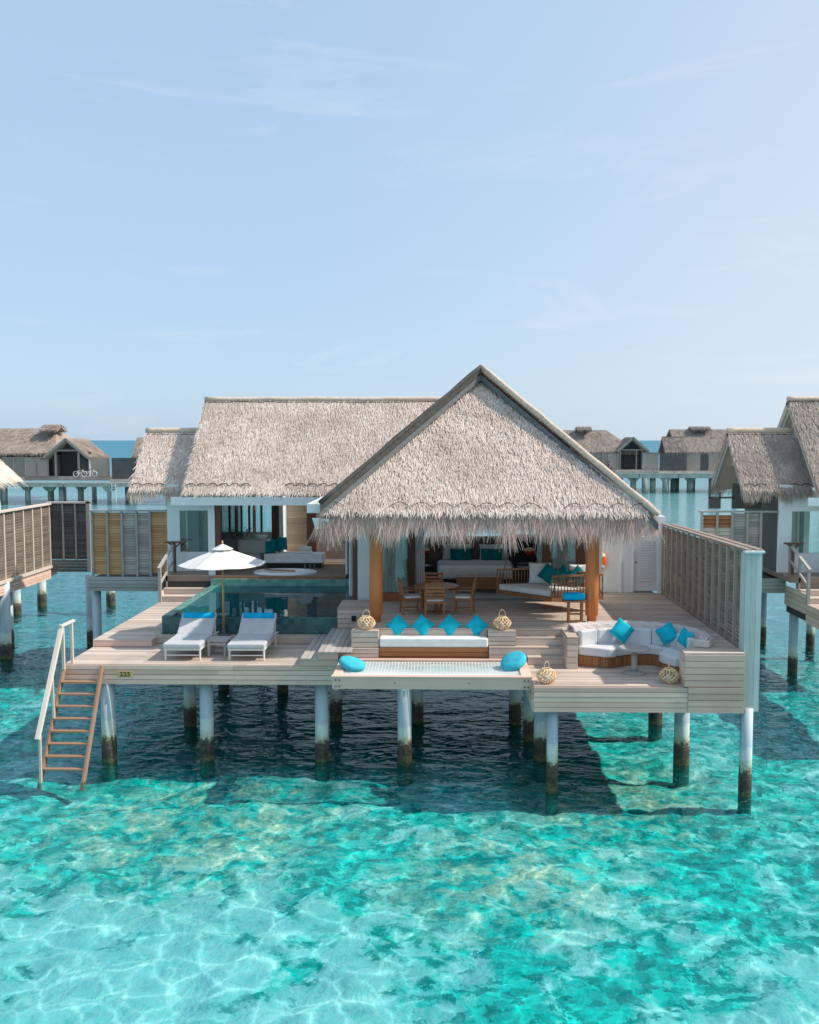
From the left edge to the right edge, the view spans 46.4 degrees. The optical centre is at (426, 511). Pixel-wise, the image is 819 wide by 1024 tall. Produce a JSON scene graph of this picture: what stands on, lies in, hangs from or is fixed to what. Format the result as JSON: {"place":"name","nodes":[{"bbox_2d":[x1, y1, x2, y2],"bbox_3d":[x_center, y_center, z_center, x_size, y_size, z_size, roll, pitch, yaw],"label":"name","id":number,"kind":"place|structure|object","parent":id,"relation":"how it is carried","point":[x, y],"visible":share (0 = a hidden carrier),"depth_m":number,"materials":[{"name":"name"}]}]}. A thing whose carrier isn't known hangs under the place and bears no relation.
{"place":"outdoors","nodes":[
{"label":"outdoors","id":0,"kind":"place"},
{"bbox_2d":[0,459,27,509],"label":"neighbour villa","id":1,"kind":"object","parent":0,"point":[8,475],"visible":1,"depth_m":39.69,"materials":[{"name":"beige plant"}]},
{"bbox_2d":[0,441,818,1023],"bbox_3d":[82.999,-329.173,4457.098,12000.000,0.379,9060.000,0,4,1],"label":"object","id":2,"kind":"structure","parent":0,"point":[262,877],"depth_m":18.77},
{"bbox_2d":[0,471,818,552],"bbox_3d":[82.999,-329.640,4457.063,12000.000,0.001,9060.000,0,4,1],"label":"sea","id":3,"kind":"structure","parent":0,"point":[682,505],"depth_m":118.93,"materials":[{"name":"liquid"}]},
{"bbox_2d":[0,424,111,480],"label":"hut","id":4,"kind":"object","parent":3,"relation":"on","point":[67,455],"visible":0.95,"depth_m":125.42,"materials":[{"name":"beige plant"}]},
{"bbox_2d":[2,457,48,475],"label":"fence","id":5,"kind":"object","parent":4,"relation":"on","point":[28,466],"visible":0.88,"depth_m":123.88,"materials":[{"name":"grey wood"}]},
{"bbox_2d":[60,451,77,475],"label":"door","id":6,"kind":"structure","parent":4,"relation":"in","point":[68,459],"depth_m":124.88,"materials":[{"name":"black paint"}]},
{"bbox_2d":[85,468,96,476],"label":"bicycle","id":7,"kind":"object","parent":4,"relation":"on","point":[91,472],"visible":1,"depth_m":123.45,"materials":[{"name":"white paint"}]},
{"bbox_2d":[89,458,109,475],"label":"fence","id":8,"kind":"object","parent":4,"relation":"on","point":[101,466],"visible":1,"depth_m":123.81,"materials":[{"name":"white paint"}]},
{"bbox_2d":[0,503,115,674],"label":"slatted fence","id":9,"kind":"object","parent":3,"relation":"in","point":[25,544],"visible":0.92,"depth_m":35.51,"materials":[{"name":"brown wood"}]},
{"bbox_2d":[46,500,92,649],"bbox_3d":[-13.526,2.924,37.413,2.977,6.720,1.222,4,6,39],"label":"screen fence","id":10,"kind":"object","parent":3,"relation":"in","point":[70,526],"visible":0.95,"depth_m":37.74,"materials":[{"name":"grey wood"}]},
{"bbox_2d":[0,482,166,501],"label":"jetty","id":11,"kind":"object","parent":3,"relation":"in","point":[51,487],"visible":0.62,"depth_m":120.72,"materials":[{"name":"concrete"}]},
{"bbox_2d":[111,484,115,501],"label":"jetty ladder","id":12,"kind":"object","parent":3,"relation":"in","point":[115,491],"visible":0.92,"depth_m":120.17,"materials":[{"name":"white metal"}]},
{"bbox_2d":[110,437,143,481],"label":"hut","id":13,"kind":"object","parent":3,"relation":"on","point":[123,470],"visible":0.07,"depth_m":123.49,"materials":[{"name":"wood"}]},
{"bbox_2d":[87,510,167,646],"bbox_3d":[-8.737,3.120,34.753,5.468,6.730,4.813,0,4,1],"label":"screen fence","id":14,"kind":"object","parent":3,"relation":"in","point":[129,551],"visible":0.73,"depth_m":32.36,"materials":[{"name":"grey wood"}]},
{"bbox_2d":[64,578,752,815],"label":"timber deck","id":15,"kind":"structure","parent":3,"relation":"in","point":[538,634],"depth_m":23.04,"materials":[{"name":"brown wood"}]},
{"bbox_2d":[35,619,103,790],"bbox_3d":[-8.280,4.496,22.180,1.044,3.724,1.722,1,4,9],"label":"boarding ladder","id":16,"kind":"object","parent":15,"relation":"attached to","point":[60,640],"visible":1,"depth_m":22.25,"materials":[{"name":"brown wood"}]},
{"bbox_2d":[93,543,207,646],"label":"side walkway","id":17,"kind":"structure","parent":15,"relation":"attached to","point":[143,629],"depth_m":27.40,"materials":[{"name":"beige wood"}]},
{"bbox_2d":[163,613,218,659],"bbox_3d":[-5.920,3.112,24.034,0.980,0.864,1.872,0,4,1],"label":"sun lounger","id":18,"kind":"object","parent":15,"relation":"on","point":[194,633],"visible":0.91,"depth_m":24.08,"materials":[{"name":"white fabric"}]},
{"bbox_2d":[183,612,214,617],"bbox_3d":[-5.906,2.688,24.758,0.800,0.170,0.170,0,4,1],"label":"towel roll","id":19,"kind":"object","parent":18,"relation":"on","point":[198,615],"visible":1,"depth_m":24.68,"materials":[{"name":"blue fabric"}]},
{"bbox_2d":[206,636,231,656],"bbox_3d":[-5.184,3.352,23.872,0.520,0.410,0.500,0,4,1],"label":"side table","id":20,"kind":"object","parent":15,"relation":"on","point":[212,641],"visible":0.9,"depth_m":23.69,"materials":[{"name":"white wood"}]},
{"bbox_2d":[178,540,265,635],"bbox_3d":[-5.377,2.005,25.207,2.156,2.525,2.156,0,4,1],"label":"parasol","id":21,"kind":"object","parent":15,"relation":"on","point":[222,557],"visible":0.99,"depth_m":24.72,"materials":[{"name":"white fabric"}]},
{"bbox_2d":[227,613,278,660],"bbox_3d":[-4.361,3.114,24.005,0.980,0.864,1.872,0,4,1],"label":"sun lounger","id":22,"kind":"object","parent":15,"relation":"on","point":[257,634],"visible":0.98,"depth_m":24.08,"materials":[{"name":"white fabric"}]},
{"bbox_2d":[243,613,274,617],"bbox_3d":[-4.347,2.691,24.729,0.800,0.170,0.170,0,4,1],"label":"towel roll","id":23,"kind":"object","parent":22,"relation":"on","point":[258,615],"visible":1,"depth_m":24.65,"materials":[{"name":"blue fabric"}]},
{"bbox_2d":[162,578,357,634],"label":"infinity pool","id":24,"kind":"structure","parent":15,"relation":"in","point":[307,606],"depth_m":30.84,"materials":[{"name":"liquid"}]},
{"bbox_2d":[357,609,375,629],"bbox_3d":[-1.471,2.607,23.214,0.448,0.490,0.452,0,4,1],"label":"rattan lantern","id":25,"kind":"object","parent":15,"relation":"on","point":[366,625],"visible":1,"depth_m":23.14,"materials":[{"name":"beige wicker"}]},
{"bbox_2d":[126,364,665,621],"bbox_3d":[-1.512,-0.902,29.882,17.373,6.886,14.438,0,4,1],"label":"water villa","id":26,"kind":"object","parent":15,"relation":"on","point":[358,487],"visible":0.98,"depth_m":27.12,"materials":[{"name":"beige plant"}]},
{"bbox_2d":[165,541,184,572],"bbox_3d":[-8.403,1.502,31.916,0.620,1.045,0.160,0,4,1],"label":"towel stand","id":27,"kind":"object","parent":26,"relation":"on","point":[174,549],"visible":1,"depth_m":31.86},
{"bbox_2d":[239,527,252,539],"bbox_3d":[-6.454,0.757,34.227,0.564,0.482,0.441,0,4,1],"label":"potted plant","id":28,"kind":"object","parent":26,"relation":"on","point":[246,537],"visible":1,"depth_m":34.13,"materials":[{"name":"green plant"}]},
{"bbox_2d":[254,564,316,575],"bbox_3d":[-4.714,1.917,31.828,2.100,0.228,1.240,0,4,1],"label":"bathtub","id":29,"kind":"object","parent":26,"relation":"on","point":[302,571],"visible":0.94,"depth_m":31.85,"materials":[{"name":"white ceramic"}]},
{"bbox_2d":[265,569,294,571],"bbox_3d":[-4.867,1.931,31.657,1.060,0.030,0.160,2,5,20],"label":"bath tray","id":30,"kind":"object","parent":29,"relation":"on","point":[280,570],"visible":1,"depth_m":31.60,"materials":[{"name":"brown wood"}]},
{"bbox_2d":[264,552,324,567],"bbox_3d":[-4.610,1.669,33.388,2.050,0.490,0.750,0,4,1],"label":"daybed","id":31,"kind":"object","parent":26,"relation":"on","point":[287,560],"visible":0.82,"depth_m":33.02,"materials":[{"name":"white fabric"}]},
{"bbox_2d":[265,541,274,553],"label":"bath cushion","id":32,"kind":"object","parent":31,"relation":"on","point":[268,547],"visible":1,"depth_m":33.10,"materials":[{"name":"teal fabric"}]},
{"bbox_2d":[271,539,280,551],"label":"bath cushion","id":33,"kind":"object","parent":31,"relation":"on","point":[274,548],"visible":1,"depth_m":33.20,"materials":[{"name":"teal fabric"}]},
{"bbox_2d":[277,537,286,549],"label":"bath cushion","id":34,"kind":"object","parent":31,"relation":"on","point":[281,543],"visible":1,"depth_m":33.34,"materials":[{"name":"teal fabric"}]},
{"bbox_2d":[299,546,311,553],"bbox_3d":[-4.222,1.317,33.253,0.430,0.228,0.350,0,4,1],"label":"folded towel","id":35,"kind":"object","parent":31,"relation":"on","point":[305,550],"visible":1,"depth_m":33.10,"materials":[{"name":"white fabric"}]},
{"bbox_2d":[429,536,517,583],"bbox_3d":[1.540,1.593,30.624,2.950,1.400,2.480,0,4,1],"label":"bed","id":36,"kind":"object","parent":26,"relation":"on","point":[452,569],"visible":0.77,"depth_m":30.43,"materials":[{"name":"grey fabric"}]},
{"bbox_2d":[442,544,470,558],"bbox_3d":[0.981,1.307,31.476,0.950,0.520,0.200,0,-16,1],"label":"bed pillow","id":37,"kind":"object","parent":36,"relation":"on","point":[446,552],"visible":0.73,"depth_m":31.42,"materials":[{"name":"white fabric"}]},
{"bbox_2d":[450,548,470,559],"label":"bed cushion","id":38,"kind":"object","parent":36,"relation":"on","point":[460,554],"visible":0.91,"depth_m":31.14,"materials":[{"name":"teal fabric"}]},
{"bbox_2d":[481,549,501,559],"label":"bed cushion","id":39,"kind":"object","parent":36,"relation":"on","point":[491,554],"visible":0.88,"depth_m":31.12,"materials":[{"name":"teal fabric"}]},
{"bbox_2d":[479,544,507,558],"bbox_3d":[2.201,1.309,31.453,0.950,0.520,0.200,0,-16,1],"label":"bed pillow","id":40,"kind":"object","parent":36,"relation":"on","point":[493,546],"visible":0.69,"depth_m":31.41,"materials":[{"name":"white fabric"}]},
{"bbox_2d":[445,590,526,598],"bbox_3d":[1.723,2.451,28.439,2.400,0.012,1.400,0,4,1],"label":"bedroom rug","id":41,"kind":"object","parent":26,"relation":"on","point":[482,594],"visible":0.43,"depth_m":28.38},
{"bbox_2d":[456,575,501,592],"bbox_3d":[1.571,2.178,28.848,1.360,0.500,0.450,0,4,1],"label":"bed bench","id":42,"kind":"object","parent":41,"relation":"on","point":[486,581],"visible":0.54,"depth_m":28.62,"materials":[{"name":"brown wood"}]},
{"bbox_2d":[525,547,534,554],"bbox_3d":[3.209,0.449,29.664,0.340,1.775,0.335,0,4,1],"label":"hanging lantern","id":43,"kind":"object","parent":26,"relation":"hanging from","point":[529,551],"visible":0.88,"depth_m":29.60,"materials":[{"name":"glass"}]},
{"bbox_2d":[496,531,603,601],"bbox_3d":[3.332,1.122,26.072,2.729,2.385,1.271,4,6,44],"label":"swing daybed","id":44,"kind":"object","parent":26,"relation":"hanging from","point":[547,592],"visible":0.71,"depth_m":25.91,"materials":[{"name":"brown wood"}]},
{"bbox_2d":[529,562,550,582],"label":"swing cushion","id":45,"kind":"object","parent":44,"relation":"on","point":[535,569],"visible":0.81,"depth_m":26.54,"materials":[{"name":"white fabric"}]},
{"bbox_2d":[537,563,558,584],"bbox_3d":[3.366,1.716,26.347,0.480,0.460,0.160,36,-7,13],"label":"swing cushion","id":46,"kind":"object","parent":44,"relation":"on","point":[546,572],"visible":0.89,"depth_m":26.29,"materials":[{"name":"teal fabric"}]},
{"bbox_2d":[557,565,569,584],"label":"swing cushion","id":47,"kind":"object","parent":44,"relation":"on","point":[563,570],"visible":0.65,"depth_m":26.28,"materials":[{"name":"teal fabric"}]},
{"bbox_2d":[568,565,582,586],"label":"swing cushion","id":48,"kind":"object","parent":44,"relation":"on","point":[577,568],"visible":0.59,"depth_m":26.13,"materials":[{"name":"teal fabric"}]},
{"bbox_2d":[569,564,585,581],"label":"swing cushion","id":49,"kind":"object","parent":44,"relation":"on","point":[572,567],"visible":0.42,"depth_m":26.36,"materials":[{"name":"white fabric"}]},
{"bbox_2d":[585,552,605,568],"bbox_3d":[5.030,1.469,28.684,0.710,0.710,0.131,0,4,1],"label":"lifebuoy","id":50,"kind":"object","parent":26,"relation":"attached to","point":[603,560],"visible":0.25,"depth_m":28.62,"materials":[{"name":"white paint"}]},
{"bbox_2d":[634,531,658,590],"bbox_3d":[6.602,1.480,28.796,0.740,1.820,0.120,0,4,1],"label":"louvre door","id":51,"kind":"structure","parent":26,"relation":"in","point":[646,559],"depth_m":28.81,"materials":[{"name":"white paint"}]},
{"bbox_2d":[397,577,422,614],"bbox_3d":[-0.453,2.223,25.369,0.600,0.938,0.540,-1,4,-12],"label":"dining chair","id":52,"kind":"object","parent":15,"relation":"on","point":[417,596],"visible":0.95,"depth_m":25.18,"materials":[{"name":"brown wood"}]},
{"bbox_2d":[331,658,531,690],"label":"hammock platform","id":53,"kind":"structure","parent":15,"relation":"attached to","point":[494,675],"depth_m":21.30,"materials":[{"name":"wood"}]},
{"bbox_2d":[339,656,364,671],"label":"round cushion","id":54,"kind":"object","parent":53,"relation":"on","point":[352,663],"visible":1,"depth_m":21.89,"materials":[{"name":"blue fabric"}]},
{"bbox_2d":[501,651,525,670],"bbox_3d":[2.005,3.456,22.140,0.640,0.175,0.640,-24,24,3],"label":"round cushion","id":55,"kind":"object","parent":53,"relation":"on","point":[513,661],"visible":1,"depth_m":22.01,"materials":[{"name":"blue fabric"}]},
{"bbox_2d":[422,572,442,609],"bbox_3d":[0.164,2.159,26.209,0.540,0.938,0.600,0,4,6],"label":"dining chair","id":56,"kind":"object","parent":15,"relation":"on","point":[433,573],"visible":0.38,"depth_m":26.42,"materials":[{"name":"brown wood"}]},
{"bbox_2d":[379,635,487,646],"bbox_3d":[0.165,3.142,23.209,2.620,0.230,0.330,0,4,1],"label":"bench mattress","id":57,"kind":"object","parent":15,"relation":"on","point":[428,641],"visible":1,"depth_m":23.05,"materials":[{"name":"white fabric"}]},
{"bbox_2d":[386,614,409,635],"bbox_3d":[-0.720,2.786,23.465,0.430,0.430,0.170,-41,-18,-10],"label":"diamond cushion","id":58,"kind":"object","parent":57,"relation":"on","point":[397,624],"visible":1,"depth_m":23.39,"materials":[{"name":"teal fabric"}]},
{"bbox_2d":[411,614,434,635],"bbox_3d":[-0.100,2.787,23.453,0.430,0.430,0.170,37,-18,9],"label":"diamond cushion","id":59,"kind":"object","parent":57,"relation":"on","point":[422,624],"visible":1,"depth_m":23.38,"materials":[{"name":"teal fabric"}]},
{"bbox_2d":[437,614,461,635],"bbox_3d":[0.560,2.788,23.441,0.430,0.430,0.170,39,-16,11],"label":"diamond cushion","id":60,"kind":"object","parent":57,"relation":"on","point":[449,624],"visible":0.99,"depth_m":23.37,"materials":[{"name":"teal fabric"}]},
{"bbox_2d":[465,614,488,635],"bbox_3d":[1.220,2.789,23.429,0.430,0.430,0.170,42,-10,18],"label":"diamond cushion","id":61,"kind":"object","parent":57,"relation":"on","point":[476,624],"visible":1,"depth_m":23.36,"materials":[{"name":"teal fabric"}]},
{"bbox_2d":[424,583,444,618],"bbox_3d":[0.198,2.263,24.843,0.540,0.938,0.600,0,4,-2],"label":"dining chair","id":62,"kind":"object","parent":15,"relation":"on","point":[434,600],"visible":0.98,"depth_m":24.60,"materials":[{"name":"brown wood"}]},
{"bbox_2d":[414,582,458,614],"bbox_3d":[0.249,2.314,25.497,1.200,0.725,1.200,0,4,1],"label":"dining table","id":63,"kind":"object","parent":15,"relation":"on","point":[448,586],"visible":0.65,"depth_m":25.43,"materials":[{"name":"brown wood"}]},
{"bbox_2d":[452,577,476,614],"bbox_3d":[1.006,2.225,25.343,0.600,0.938,0.540,1,4,10],"label":"dining chair","id":64,"kind":"object","parent":15,"relation":"on","point":[463,597],"visible":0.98,"depth_m":25.14,"materials":[{"name":"brown wood"}]},
{"bbox_2d":[493,609,510,629],"bbox_3d":[1.829,2.607,23.214,0.448,0.490,0.452,-2,5,-22],"label":"rattan lantern","id":65,"kind":"object","parent":15,"relation":"on","point":[497,620],"visible":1,"depth_m":23.13,"materials":[{"name":"beige wicker"}]},
{"bbox_2d":[536,661,556,683],"bbox_3d":[2.638,3.522,21.063,0.448,0.490,0.452,-4,6,-45],"label":"rattan lantern","id":66,"kind":"object","parent":15,"relation":"on","point":[547,675],"visible":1,"depth_m":20.98,"materials":[{"name":"beige wicker"}]},
{"bbox_2d":[562,599,586,623],"bbox_3d":[3.708,2.501,24.058,0.570,0.580,0.370,0,4,1],"label":"towel stool","id":67,"kind":"object","parent":15,"relation":"on","point":[568,602],"visible":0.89,"depth_m":23.93,"materials":[{"name":"brown wood"}]},
{"bbox_2d":[562,592,584,600],"bbox_3d":[3.693,2.120,24.034,0.540,0.178,0.300,0,4,1],"label":"folded towel","id":68,"kind":"object","parent":67,"relation":"on","point":[578,596],"visible":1,"depth_m":23.89,"materials":[{"name":"blue fabric"}]},
{"bbox_2d":[619,644,650,675],"bbox_3d":[4.762,3.398,21.934,0.720,0.608,0.720,0,4,1],"label":"pedestal table","id":69,"kind":"object","parent":15,"relation":"on","point":[634,649],"visible":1,"depth_m":21.86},
{"bbox_2d":[567,620,712,677],"bbox_3d":[5.138,3.179,22.682,3.493,0.935,1.719,3,5,32],"label":"curved sofa","id":70,"kind":"object","parent":15,"relation":"on","point":[599,644],"visible":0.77,"depth_m":22.68,"materials":[{"name":"white fabric"}]},
{"bbox_2d":[609,618,634,643],"bbox_3d":[4.659,2.836,22.817,0.460,0.460,0.170,38,-15,6],"label":"sofa cushion","id":71,"kind":"object","parent":70,"relation":"on","point":[621,630],"visible":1,"depth_m":22.75,"materials":[{"name":"blue fabric"}]},
{"bbox_2d":[655,621,676,645],"bbox_3d":[5.685,2.872,22.600,0.440,0.440,0.170,-33,-28,13],"label":"sofa cushion","id":72,"kind":"object","parent":70,"relation":"on","point":[667,633],"visible":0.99,"depth_m":22.53,"materials":[{"name":"blue fabric"}]},
{"bbox_2d":[677,627,693,647],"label":"sofa cushion","id":73,"kind":"object","parent":70,"relation":"on","point":[684,634],"visible":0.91,"depth_m":22.06,"materials":[{"name":"blue fabric"}]},
{"bbox_2d":[659,661,678,683],"bbox_3d":[5.337,3.521,21.074,0.452,0.490,0.448,2,5,22],"label":"rattan lantern","id":74,"kind":"object","parent":15,"relation":"on","point":[668,680],"visible":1,"depth_m":20.99,"materials":[{"name":"beige wicker"}]},
{"bbox_2d":[661,523,764,711],"bbox_3d":[7.136,2.276,24.729,0.420,3.567,8.150,0,4,1],"label":"slatted fence","id":75,"kind":"object","parent":15,"relation":"attached to","point":[727,579],"visible":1,"depth_m":22.73,"materials":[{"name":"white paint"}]},
{"bbox_2d":[562,427,658,472],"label":"hut","id":76,"kind":"object","parent":3,"relation":"on","point":[630,450],"visible":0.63,"depth_m":153.25,"materials":[{"name":"plant"}]},
{"bbox_2d":[591,453,618,469],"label":"wall","id":77,"kind":"structure","parent":76,"relation":"on","point":[613,459],"depth_m":150.69,"materials":[{"name":"grey paint"}]},
{"bbox_2d":[643,452,659,469],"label":"fence","id":78,"kind":"object","parent":76,"relation":"on","point":[648,464],"visible":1,"depth_m":150.00,"materials":[{"name":"grey wood"}]},
{"bbox_2d":[615,473,713,490],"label":"jetty","id":79,"kind":"object","parent":3,"relation":"in","point":[666,478],"visible":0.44,"depth_m":146.97,"materials":[{"name":"concrete"}]},
{"bbox_2d":[658,426,725,472],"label":"hut","id":80,"kind":"object","parent":3,"relation":"on","point":[693,449],"visible":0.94,"depth_m":150.40,"materials":[{"name":"plant"}]},
{"bbox_2d":[695,511,814,683],"bbox_3d":[11.759,3.149,34.373,5.468,6.730,4.813,0,4,1],"label":"deck","id":81,"kind":"object","parent":3,"relation":"in","point":[744,527],"visible":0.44,"depth_m":31.98,"materials":[{"name":"grey wood"}]},
{"bbox_2d":[707,396,818,582],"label":"neighbour villa","id":82,"kind":"object","parent":81,"relation":"on","point":[766,469],"visible":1,"depth_m":32.60,"materials":[{"name":"beige plant"}]},
{"bbox_2d":[784,542,803,573],"bbox_3d":[12.094,1.531,31.536,0.620,1.045,0.160,0,4,1],"label":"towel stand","id":83,"kind":"object","parent":82,"relation":"on","point":[793,555],"visible":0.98,"depth_m":31.50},
{"bbox_2d":[784,544,818,629],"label":"side walkway","id":84,"kind":"structure","parent":82,"relation":"attached to","point":[801,602],"depth_m":30.57,"materials":[{"name":"beige wood"}]},
{"bbox_2d":[0,0,818,440],"label":"sky","id":85,"kind":"structure","parent":0,"point":[609,209],"materials":[{"name":"blue"}]},
{"bbox_2d":[425,564,433,579],"bbox_3d":[-0.077,1.986,31.095,0.600,0.545,0.500,0,4,1],"label":"bedside table","id":86,"kind":"object","parent":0,"point":[429,567],"visible":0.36,"depth_m":30.84,"materials":[{"name":"black paint"}]},
{"bbox_2d":[512,534,536,583],"bbox_3d":[3.240,1.517,30.627,0.950,1.550,0.760,0,4,1],"label":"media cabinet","id":87,"kind":"object","parent":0,"point":[520,556],"visible":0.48,"depth_m":30.90,"materials":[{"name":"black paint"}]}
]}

